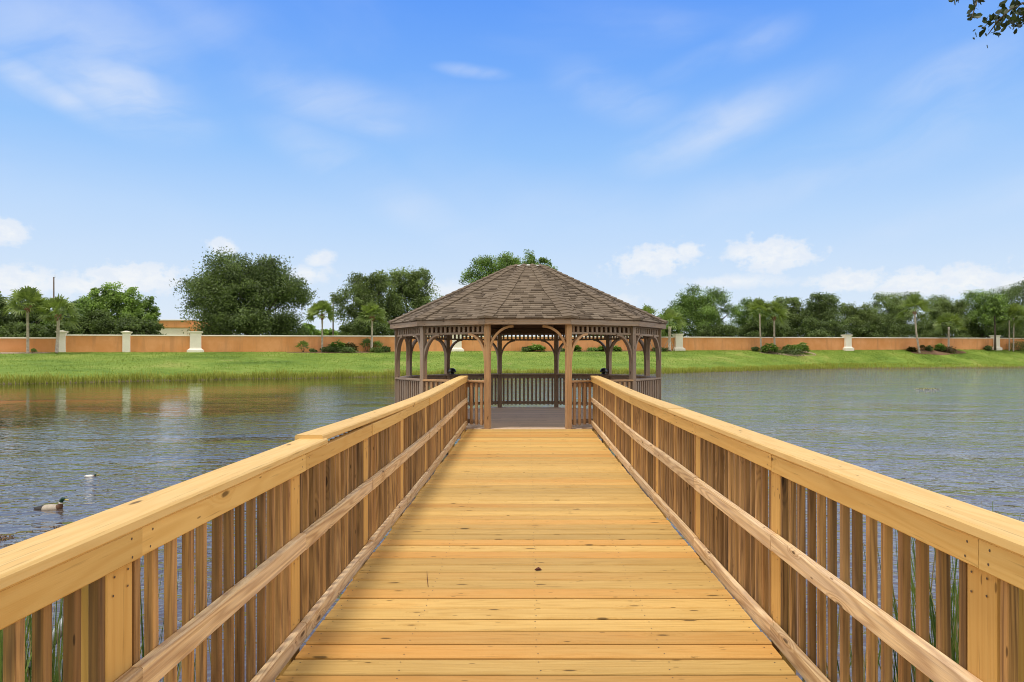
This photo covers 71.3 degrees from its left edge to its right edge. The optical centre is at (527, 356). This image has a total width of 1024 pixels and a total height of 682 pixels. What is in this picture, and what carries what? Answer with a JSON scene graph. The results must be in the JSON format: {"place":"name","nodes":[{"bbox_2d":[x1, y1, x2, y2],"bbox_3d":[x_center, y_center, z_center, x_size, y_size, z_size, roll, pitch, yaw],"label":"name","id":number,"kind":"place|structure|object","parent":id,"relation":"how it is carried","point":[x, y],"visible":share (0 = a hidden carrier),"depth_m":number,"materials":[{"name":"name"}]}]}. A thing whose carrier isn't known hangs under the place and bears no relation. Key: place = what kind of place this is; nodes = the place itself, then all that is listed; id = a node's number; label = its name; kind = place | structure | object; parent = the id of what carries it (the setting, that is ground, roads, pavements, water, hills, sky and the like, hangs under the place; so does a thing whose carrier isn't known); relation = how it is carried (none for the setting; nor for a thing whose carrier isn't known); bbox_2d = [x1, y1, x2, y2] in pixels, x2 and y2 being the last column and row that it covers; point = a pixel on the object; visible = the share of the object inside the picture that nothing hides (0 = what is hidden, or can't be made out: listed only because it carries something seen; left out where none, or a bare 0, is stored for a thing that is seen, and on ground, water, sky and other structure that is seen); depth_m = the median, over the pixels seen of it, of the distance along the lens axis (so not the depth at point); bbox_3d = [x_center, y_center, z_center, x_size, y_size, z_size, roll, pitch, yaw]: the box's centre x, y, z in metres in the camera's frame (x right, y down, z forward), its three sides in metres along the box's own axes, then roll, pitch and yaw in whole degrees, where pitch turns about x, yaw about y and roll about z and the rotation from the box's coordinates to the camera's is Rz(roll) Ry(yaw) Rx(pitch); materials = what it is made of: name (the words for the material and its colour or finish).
{"place":"outdoors","nodes":[
{"label":"outdoors","id":0,"kind":"place"},
{"bbox_2d":[0,367,1023,681],"bbox_3d":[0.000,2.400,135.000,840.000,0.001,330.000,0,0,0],"label":"water","id":1,"kind":"structure","parent":0,"point":[954,433],"depth_m":24.10,"materials":[{"name":"liquid"}]},
{"bbox_2d":[0,534,14,540],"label":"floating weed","id":2,"kind":"object","parent":1,"relation":"on","point":[10,535],"visible":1,"depth_m":9.46,"materials":[{"name":"green plant"}]},
{"bbox_2d":[33,497,68,509],"bbox_3d":[-7.512,2.345,11.255,0.538,0.250,0.190,0,0,0],"label":"duck","id":3,"kind":"object","parent":1,"relation":"on","point":[52,506],"visible":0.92,"depth_m":11.22},
{"bbox_2d":[0,362,1022,383],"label":"reeds","id":4,"kind":"object","parent":1,"relation":"on","point":[43,379],"visible":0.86,"depth_m":80.60,"materials":[{"name":"green plant"}]},
{"bbox_2d":[275,429,802,681],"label":"boardwalk","id":5,"kind":"structure","parent":1,"relation":"in","point":[624,584],"depth_m":4.55,"materials":[{"name":"brown wood"}]},
{"bbox_2d":[0,376,467,681],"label":"wooden railing","id":6,"kind":"object","parent":5,"relation":"attached to","point":[329,513],"visible":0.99,"depth_m":2.94,"materials":[{"name":"brown wood"}]},
{"bbox_2d":[590,376,1023,681],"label":"wooden railing","id":7,"kind":"object","parent":5,"relation":"attached to","point":[701,480],"visible":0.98,"depth_m":3.22,"materials":[{"name":"brown wood"}]},
{"bbox_2d":[0,349,1023,383],"bbox_3d":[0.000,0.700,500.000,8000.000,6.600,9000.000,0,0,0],"label":"ground","id":8,"kind":"structure","parent":0,"point":[200,363],"depth_m":104.44,"materials":[{"name":"green plant"}]},
{"bbox_2d":[0,291,23,334],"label":"oak tree","id":9,"kind":"object","parent":8,"relation":"on","point":[5,319],"visible":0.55,"depth_m":111.53,"materials":[{"name":"green plant"}]},
{"bbox_2d":[0,352,49,353],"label":"mulch bed","id":10,"kind":"object","parent":8,"relation":"on","point":[19,353],"visible":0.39,"depth_m":101.58,"materials":[{"name":"brown soil"}]},
{"bbox_2d":[1,286,49,352],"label":"sabal palm","id":11,"kind":"object","parent":10,"relation":"on","point":[29,294],"visible":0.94,"depth_m":101.23,"materials":[{"name":"green plant"}]},
{"bbox_2d":[0,321,55,336],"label":"thicket tree","id":12,"kind":"object","parent":8,"relation":"on","point":[18,329],"visible":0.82,"depth_m":107.92,"materials":[{"name":"green plant"}]},
{"bbox_2d":[10,298,51,327],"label":"oak tree","id":13,"kind":"object","parent":8,"relation":"on","point":[32,318],"visible":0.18,"depth_m":115.79,"materials":[{"name":"green plant"}]},
{"bbox_2d":[53,277,54,298],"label":"utility pole","id":14,"kind":"object","parent":8,"relation":"on","point":[53,288],"visible":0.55,"depth_m":129.54,"materials":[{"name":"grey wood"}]},
{"bbox_2d":[34,293,85,352],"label":"sabal palm","id":15,"kind":"object","parent":8,"relation":"on","point":[56,303],"visible":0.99,"depth_m":101.69,"materials":[{"name":"green plant"}]},
{"bbox_2d":[41,298,92,336],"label":"oak tree","id":16,"kind":"object","parent":8,"relation":"on","point":[82,306],"visible":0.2,"depth_m":112.13,"materials":[{"name":"green plant"}]},
{"bbox_2d":[49,313,117,335],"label":"thicket tree","id":17,"kind":"object","parent":8,"relation":"on","point":[62,324],"visible":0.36,"depth_m":110.47,"materials":[{"name":"green plant"}]},
{"bbox_2d":[67,309,117,334],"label":"oak tree","id":18,"kind":"object","parent":8,"relation":"on","point":[95,322],"visible":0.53,"depth_m":111.61,"materials":[{"name":"green plant"}]},
{"bbox_2d":[76,281,132,319],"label":"oak tree","id":19,"kind":"object","parent":8,"relation":"on","point":[106,299],"visible":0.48,"depth_m":118.36,"materials":[{"name":"green plant"}]},
{"bbox_2d":[0,535,210,681],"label":"reed clump","id":20,"kind":"object","parent":8,"relation":"on","point":[56,677],"visible":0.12,"depth_m":2.71,"materials":[{"name":"green plant"}]},
{"bbox_2d":[28,618,61,667],"bbox_3d":[-1.867,1.105,2.892,0.067,0.226,0.328,0,0,12],"label":"conduit pipe","id":21,"kind":"object","parent":20,"relation":"on","point":[53,632],"visible":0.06,"depth_m":2.83,"materials":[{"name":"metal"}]},
{"bbox_2d":[101,314,166,334],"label":"thicket tree","id":22,"kind":"object","parent":8,"relation":"on","point":[136,326],"visible":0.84,"depth_m":111.88,"materials":[{"name":"green plant"}]},
{"bbox_2d":[116,286,162,334],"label":"oak tree","id":23,"kind":"object","parent":8,"relation":"on","point":[141,309],"visible":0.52,"depth_m":118.68,"materials":[{"name":"green plant"}]},
{"bbox_2d":[157,320,232,334],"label":"stucco building","id":24,"kind":"structure","parent":8,"relation":"on","point":[175,327],"depth_m":149.23,"materials":[{"name":"beige paint"}]},
{"bbox_2d":[140,613,256,681],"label":"reed clump","id":25,"kind":"object","parent":8,"relation":"on","point":[209,653],"visible":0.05,"depth_m":3.63,"materials":[{"name":"green plant"}]},
{"bbox_2d":[171,246,317,334],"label":"oak tree","id":26,"kind":"object","parent":8,"relation":"on","point":[217,292],"visible":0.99,"depth_m":119.31,"materials":[{"name":"green plant"}]},
{"bbox_2d":[300,322,320,334],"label":"oak tree","id":27,"kind":"object","parent":8,"relation":"on","point":[313,330],"visible":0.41,"depth_m":225.20,"materials":[{"name":"green plant"}]},
{"bbox_2d":[321,328,339,334],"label":"oak tree","id":28,"kind":"object","parent":8,"relation":"on","point":[327,332],"visible":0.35,"depth_m":244.23,"materials":[{"name":"green plant"}]},
{"bbox_2d":[332,305,333,334],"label":"utility pole","id":29,"kind":"object","parent":8,"relation":"on","point":[333,325],"visible":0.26,"depth_m":149.64,"materials":[{"name":"grey wood"}]},
{"bbox_2d":[287,351,382,352],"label":"mulch bed","id":30,"kind":"object","parent":8,"relation":"on","point":[334,352],"visible":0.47,"depth_m":115.72,"materials":[{"name":"brown soil"}]},
{"bbox_2d":[296,340,310,351],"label":"shrub","id":31,"kind":"object","parent":30,"relation":"on","point":[304,343],"visible":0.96,"depth_m":115.57,"materials":[{"name":"green plant"}]},
{"bbox_2d":[305,300,340,351],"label":"sabal palm","id":32,"kind":"object","parent":30,"relation":"on","point":[324,307],"visible":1,"depth_m":115.33,"materials":[{"name":"green plant"}]},
{"bbox_2d":[320,345,334,351],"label":"shrub","id":33,"kind":"object","parent":30,"relation":"on","point":[328,349],"visible":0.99,"depth_m":115.52,"materials":[{"name":"green plant"}]},
{"bbox_2d":[327,339,345,350],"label":"shrub","id":34,"kind":"object","parent":30,"relation":"on","point":[339,343],"visible":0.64,"depth_m":116.70,"materials":[{"name":"green plant"}]},
{"bbox_2d":[333,345,359,352],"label":"shrub","id":35,"kind":"object","parent":30,"relation":"on","point":[347,349],"visible":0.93,"depth_m":115.81,"materials":[{"name":"green plant"}]},
{"bbox_2d":[344,342,358,351],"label":"shrub","id":36,"kind":"object","parent":30,"relation":"on","point":[351,344],"visible":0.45,"depth_m":117.68,"materials":[{"name":"green plant"}]},
{"bbox_2d":[360,337,374,350],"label":"shrub","id":37,"kind":"object","parent":30,"relation":"on","point":[365,340],"visible":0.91,"depth_m":119.48,"materials":[{"name":"green plant"}]},
{"bbox_2d":[354,301,386,349],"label":"sabal palm","id":38,"kind":"object","parent":30,"relation":"on","point":[370,308],"visible":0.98,"depth_m":118.36,"materials":[{"name":"green plant"}]},
{"bbox_2d":[368,346,384,352],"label":"shrub","id":39,"kind":"object","parent":30,"relation":"on","point":[376,349],"visible":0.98,"depth_m":118.03,"materials":[{"name":"green plant"}]},
{"bbox_2d":[381,346,390,351],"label":"shrub","id":40,"kind":"object","parent":30,"relation":"on","point":[386,348],"visible":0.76,"depth_m":119.64,"materials":[{"name":"green plant"}]},
{"bbox_2d":[329,269,399,335],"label":"oak tree","id":41,"kind":"object","parent":8,"relation":"on","point":[362,291],"visible":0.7,"depth_m":130.46,"materials":[{"name":"green plant"}]},
{"bbox_2d":[338,318,393,335],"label":"thicket tree","id":42,"kind":"object","parent":8,"relation":"on","point":[358,328],"visible":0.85,"depth_m":124.05,"materials":[{"name":"green plant"}]},
{"bbox_2d":[373,341,382,346],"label":"shrub","id":43,"kind":"object","parent":8,"relation":"on","point":[377,343],"visible":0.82,"depth_m":120.16,"materials":[{"name":"green plant"}]},
{"bbox_2d":[384,265,443,335],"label":"oak tree","id":44,"kind":"object","parent":8,"relation":"on","point":[412,292],"visible":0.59,"depth_m":134.21,"materials":[{"name":"green plant"}]},
{"bbox_2d":[459,251,523,284],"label":"oak tree","id":45,"kind":"object","parent":8,"relation":"on","point":[474,274],"visible":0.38,"depth_m":148.71,"materials":[{"name":"green plant"}]},
{"bbox_2d":[0,331,1023,351],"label":"perimeter wall","id":46,"kind":"structure","parent":8,"relation":"on","point":[193,341],"depth_m":120.25,"materials":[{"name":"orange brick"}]},
{"bbox_2d":[388,263,667,464],"bbox_3d":[0.000,1.151,18.000,6.690,6.899,6.690,0,0,0],"label":"gazebo","id":47,"kind":"object","parent":8,"relation":"on","point":[523,299],"visible":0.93,"depth_m":16.14,"materials":[{"name":"brown wood"}]},
{"bbox_2d":[448,368,455,373],"bbox_3d":[-2.137,0.415,20.137,0.220,0.180,0.220,0,0,0],"label":"rail lamp","id":48,"kind":"object","parent":47,"relation":"attached to","point":[452,371],"visible":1,"depth_m":20.06,"materials":[{"name":"black plastic"}]},
{"bbox_2d":[600,368,607,373],"bbox_3d":[2.137,0.415,20.137,0.220,0.180,0.220,0,0,0],"label":"rail lamp","id":49,"kind":"object","parent":47,"relation":"attached to","point":[603,371],"visible":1,"depth_m":20.06,"materials":[{"name":"black plastic"}]},
{"bbox_2d":[522,249,557,335],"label":"oak tree","id":50,"kind":"object","parent":8,"relation":"on","point":[530,258],"visible":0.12,"depth_m":156.66,"materials":[{"name":"green plant"}]},
{"bbox_2d":[516,350,651,351],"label":"mulch bed","id":51,"kind":"object","parent":8,"relation":"on","point":[580,351],"visible":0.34,"depth_m":131.23,"materials":[{"name":"brown soil"}]},
{"bbox_2d":[521,346,530,351],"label":"shrub","id":52,"kind":"object","parent":51,"relation":"on","point":[524,349],"visible":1,"depth_m":127.64,"materials":[{"name":"green plant"}]},
{"bbox_2d":[528,343,545,351],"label":"shrub","id":53,"kind":"object","parent":51,"relation":"on","point":[534,347],"visible":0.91,"depth_m":128.13,"materials":[{"name":"green plant"}]},
{"bbox_2d":[574,345,582,350],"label":"shrub","id":54,"kind":"object","parent":51,"relation":"on","point":[577,348],"visible":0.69,"depth_m":130.92,"materials":[{"name":"green plant"}]},
{"bbox_2d":[586,347,598,350],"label":"shrub","id":55,"kind":"object","parent":51,"relation":"on","point":[592,349],"visible":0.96,"depth_m":132.28,"materials":[{"name":"green plant"}]},
{"bbox_2d":[613,345,622,350],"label":"shrub","id":56,"kind":"object","parent":51,"relation":"on","point":[616,348],"visible":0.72,"depth_m":133.66,"materials":[{"name":"green plant"}]},
{"bbox_2d":[642,303,662,331],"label":"sabal palm","id":57,"kind":"object","parent":51,"relation":"on","point":[646,308],"visible":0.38,"depth_m":136.22,"materials":[{"name":"green plant"}]},
{"bbox_2d":[651,347,668,350],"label":"shrub","id":58,"kind":"object","parent":51,"relation":"on","point":[664,349],"visible":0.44,"depth_m":137.00,"materials":[{"name":"green plant"}]},
{"bbox_2d":[659,307,687,350],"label":"sabal palm","id":59,"kind":"object","parent":51,"relation":"on","point":[668,313],"visible":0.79,"depth_m":137.82,"materials":[{"name":"green plant"}]},
{"bbox_2d":[658,312,688,336],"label":"oak tree","id":60,"kind":"object","parent":8,"relation":"on","point":[676,331],"visible":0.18,"depth_m":147.55,"materials":[{"name":"green plant"}]},
{"bbox_2d":[661,283,742,336],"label":"oak tree","id":61,"kind":"object","parent":8,"relation":"on","point":[702,309],"visible":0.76,"depth_m":151.44,"materials":[{"name":"green plant"}]},
{"bbox_2d":[694,323,743,336],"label":"thicket tree","id":62,"kind":"object","parent":8,"relation":"on","point":[730,329],"visible":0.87,"depth_m":147.53,"materials":[{"name":"green plant"}]},
{"bbox_2d":[727,297,777,336],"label":"oak tree","id":63,"kind":"object","parent":8,"relation":"on","point":[745,314],"visible":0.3,"depth_m":159.55,"materials":[{"name":"green plant"}]},
{"bbox_2d":[751,346,759,351],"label":"shrub","id":64,"kind":"object","parent":8,"relation":"on","point":[756,348],"visible":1,"depth_m":144.78,"materials":[{"name":"green plant"}]},
{"bbox_2d":[746,297,773,350],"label":"sabal palm","id":65,"kind":"object","parent":8,"relation":"on","point":[760,304],"visible":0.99,"depth_m":144.62,"materials":[{"name":"green plant"}]},
{"bbox_2d":[736,317,790,336],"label":"thicket tree","id":66,"kind":"object","parent":8,"relation":"on","point":[754,332],"visible":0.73,"depth_m":154.01,"materials":[{"name":"green plant"}]},
{"bbox_2d":[770,296,805,336],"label":"oak tree","id":67,"kind":"object","parent":8,"relation":"on","point":[793,315],"visible":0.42,"depth_m":165.53,"materials":[{"name":"green plant"}]},
{"bbox_2d":[760,351,815,355],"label":"mulch bed","id":68,"kind":"object","parent":8,"relation":"on","point":[770,352],"visible":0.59,"depth_m":144.53,"materials":[{"name":"brown soil"}]},
{"bbox_2d":[760,343,778,352],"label":"shrub","id":69,"kind":"object","parent":68,"relation":"on","point":[767,347],"visible":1,"depth_m":143.37,"materials":[{"name":"green plant"}]},
{"bbox_2d":[756,300,789,346],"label":"sabal palm","id":70,"kind":"object","parent":68,"relation":"on","point":[780,311],"visible":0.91,"depth_m":145.51,"materials":[{"name":"green plant"}]},
{"bbox_2d":[781,344,802,352],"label":"shrub","id":71,"kind":"object","parent":68,"relation":"on","point":[792,346],"visible":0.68,"depth_m":145.57,"materials":[{"name":"green plant"}]},
{"bbox_2d":[775,347,809,356],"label":"shrub","id":72,"kind":"object","parent":68,"relation":"on","point":[789,351],"visible":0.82,"depth_m":143.83,"materials":[{"name":"green plant"}]},
{"bbox_2d":[798,342,808,352],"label":"shrub","id":73,"kind":"object","parent":68,"relation":"on","point":[803,346],"visible":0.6,"depth_m":147.00,"materials":[{"name":"green plant"}]},
{"bbox_2d":[796,292,844,336],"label":"oak tree","id":74,"kind":"object","parent":8,"relation":"on","point":[826,308],"visible":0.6,"depth_m":163.75,"materials":[{"name":"green plant"}]},
{"bbox_2d":[794,318,850,336],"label":"thicket tree","id":75,"kind":"object","parent":8,"relation":"on","point":[823,328],"visible":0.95,"depth_m":157.16,"materials":[{"name":"green plant"}]},
{"bbox_2d":[767,557,933,681],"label":"reed clump","id":76,"kind":"object","parent":8,"relation":"on","point":[864,665],"visible":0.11,"depth_m":3.72,"materials":[{"name":"green plant"}]},
{"bbox_2d":[837,302,885,336],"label":"oak tree","id":77,"kind":"object","parent":8,"relation":"on","point":[854,316],"visible":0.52,"depth_m":167.43,"materials":[{"name":"green plant"}]},
{"bbox_2d":[849,321,911,336],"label":"thicket tree","id":78,"kind":"object","parent":8,"relation":"on","point":[885,329],"visible":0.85,"depth_m":164.01,"materials":[{"name":"green plant"}]},
{"bbox_2d":[870,291,932,337],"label":"oak tree","id":79,"kind":"object","parent":8,"relation":"on","point":[892,304],"visible":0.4,"depth_m":175.25,"materials":[{"name":"green plant"}]},
{"bbox_2d":[906,346,917,351],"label":"shrub","id":80,"kind":"object","parent":8,"relation":"on","point":[909,348],"visible":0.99,"depth_m":158.95,"materials":[{"name":"green plant"}]},
{"bbox_2d":[851,477,1020,681],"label":"reed clump","id":81,"kind":"object","parent":8,"relation":"on","point":[955,632],"visible":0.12,"depth_m":3.05,"materials":[{"name":"green plant"}]},
{"bbox_2d":[905,319,969,338],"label":"thicket tree","id":82,"kind":"object","parent":8,"relation":"on","point":[927,329],"visible":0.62,"depth_m":168.03,"materials":[{"name":"green plant"}]},
{"bbox_2d":[911,350,965,354],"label":"mulch bed","id":83,"kind":"object","parent":8,"relation":"on","point":[939,352],"visible":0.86,"depth_m":160.34,"materials":[{"name":"brown soil"}]},
{"bbox_2d":[894,293,936,352],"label":"sabal palm","id":84,"kind":"object","parent":83,"relation":"on","point":[912,300],"visible":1,"depth_m":158.46,"materials":[{"name":"green plant"}]},
{"bbox_2d":[924,345,933,350],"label":"shrub","id":85,"kind":"object","parent":83,"relation":"on","point":[929,348],"visible":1,"depth_m":160.97,"materials":[{"name":"green plant"}]},
{"bbox_2d":[934,343,945,350],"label":"shrub","id":86,"kind":"object","parent":83,"relation":"on","point":[940,346],"visible":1,"depth_m":161.82,"materials":[{"name":"green plant"}]},
{"bbox_2d":[933,311,966,347],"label":"sabal palm","id":87,"kind":"object","parent":83,"relation":"on","point":[946,317],"visible":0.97,"depth_m":162.45,"materials":[{"name":"green plant"}]},
{"bbox_2d":[943,346,956,352],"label":"shrub","id":88,"kind":"object","parent":83,"relation":"on","point":[949,350],"visible":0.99,"depth_m":161.06,"materials":[{"name":"green plant"}]},
{"bbox_2d":[914,294,979,337],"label":"oak tree","id":89,"kind":"object","parent":8,"relation":"on","point":[941,304],"visible":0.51,"depth_m":178.90,"materials":[{"name":"green plant"}]},
{"bbox_2d":[955,288,1012,337],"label":"oak tree","id":90,"kind":"object","parent":8,"relation":"on","point":[977,296],"visible":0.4,"depth_m":178.79,"materials":[{"name":"green plant"}]},
{"bbox_2d":[948,0,1023,47],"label":"overhanging oak","id":91,"kind":"object","parent":8,"relation":"on","point":[1004,11],"visible":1,"depth_m":4.24,"materials":[{"name":"green plant"}]},
{"bbox_2d":[983,345,992,350],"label":"shrub","id":92,"kind":"object","parent":8,"relation":"on","point":[988,347],"visible":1,"depth_m":167.38,"materials":[{"name":"green plant"}]},
{"bbox_2d":[961,319,1023,339],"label":"thicket tree","id":93,"kind":"object","parent":8,"relation":"on","point":[984,330],"visible":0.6,"depth_m":175.22,"materials":[{"name":"green plant"}]},
{"bbox_2d":[977,296,1011,349],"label":"pine tree","id":94,"kind":"object","parent":8,"relation":"on","point":[995,308],"visible":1,"depth_m":166.55,"materials":[{"name":"green plant"}]},
{"bbox_2d":[986,280,1023,334],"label":"oak tree","id":95,"kind":"object","parent":8,"relation":"on","point":[1012,293],"visible":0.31,"depth_m":201.03,"materials":[{"name":"green plant"}]},
{"bbox_2d":[992,310,1023,350],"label":"sabal palm","id":96,"kind":"object","parent":8,"relation":"on","point":[1018,324],"visible":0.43,"depth_m":169.38,"materials":[{"name":"green plant"}]},
{"bbox_2d":[996,302,1023,350],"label":"sabal palm","id":97,"kind":"object","parent":8,"relation":"on","point":[1014,307],"visible":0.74,"depth_m":168.44,"materials":[{"name":"green plant"}]},
{"bbox_2d":[1006,341,1023,350],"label":"shrub","id":98,"kind":"object","parent":8,"relation":"on","point":[1019,344],"visible":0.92,"depth_m":170.18,"materials":[{"name":"green plant"}]},
{"bbox_2d":[0,0,1023,337],"label":"sky","id":99,"kind":"structure","parent":0,"point":[853,150],"materials":[{"name":"blue"}]}
]}

